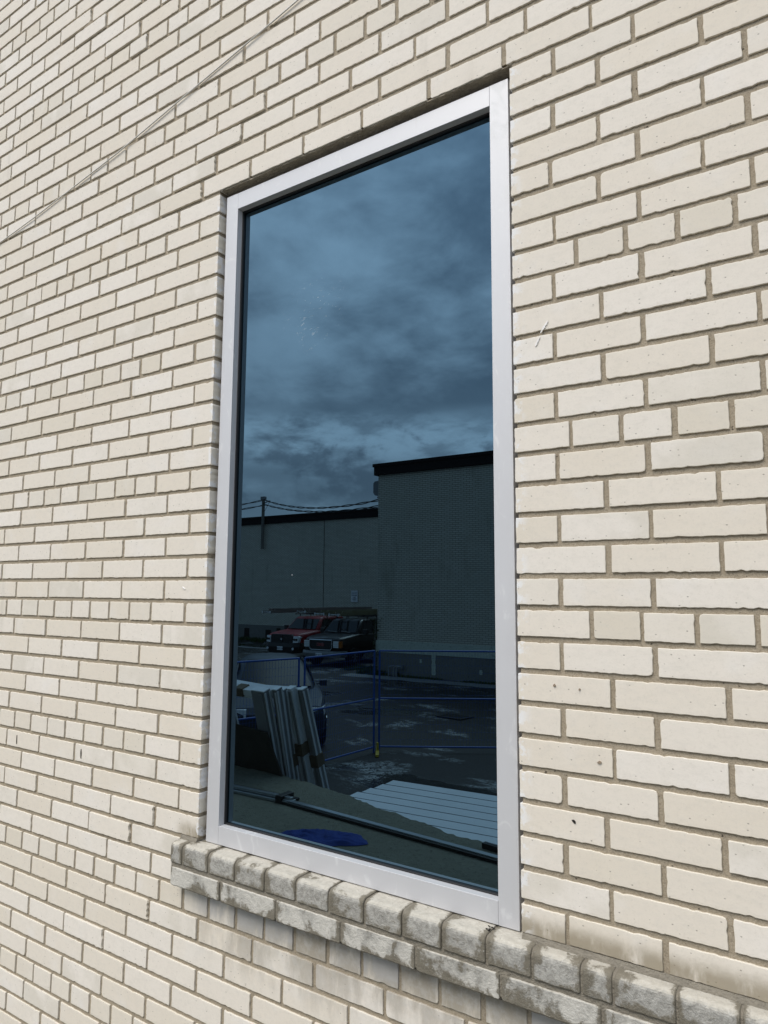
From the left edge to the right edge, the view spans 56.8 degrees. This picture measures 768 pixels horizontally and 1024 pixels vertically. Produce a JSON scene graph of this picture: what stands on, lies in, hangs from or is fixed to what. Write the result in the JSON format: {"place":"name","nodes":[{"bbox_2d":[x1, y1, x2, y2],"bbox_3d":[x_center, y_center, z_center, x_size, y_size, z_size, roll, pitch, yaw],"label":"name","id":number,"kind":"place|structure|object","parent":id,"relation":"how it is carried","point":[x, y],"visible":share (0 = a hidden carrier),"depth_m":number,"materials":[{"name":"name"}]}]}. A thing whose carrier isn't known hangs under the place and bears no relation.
{"place":"outdoors","nodes":[
{"label":"outdoors","id":0,"kind":"place"},
{"label":"parking lot","id":1,"kind":"structure","parent":0,"visible":0},
{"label":"loading deck","id":2,"kind":"structure","parent":1,"relation":"on","visible":0},
{"bbox_2d":[0,0,767,1023],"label":"brick wall","id":3,"kind":"structure","parent":2,"relation":"on","point":[638,132],"depth_m":1.79,"materials":[{"name":"beige brick"}]},
{"bbox_2d":[0,0,298,242],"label":"cable","id":4,"kind":"object","parent":3,"relation":"attached to","point":[232,55],"visible":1,"depth_m":2.44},
{"bbox_2d":[206,78,523,930],"bbox_3d":[-0.087,-0.051,1.899,0.958,1.948,0.065,-4,-8,34],"label":"window","id":5,"kind":"structure","parent":3,"relation":"attached to","point":[364,714],"depth_m":1.84,"materials":[{"name":"glass"}]},
{"bbox_2d":[170,838,767,1023],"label":"window sill","id":6,"kind":"structure","parent":3,"relation":"attached to","point":[507,965],"depth_m":1.53,"materials":[{"name":"brick"}]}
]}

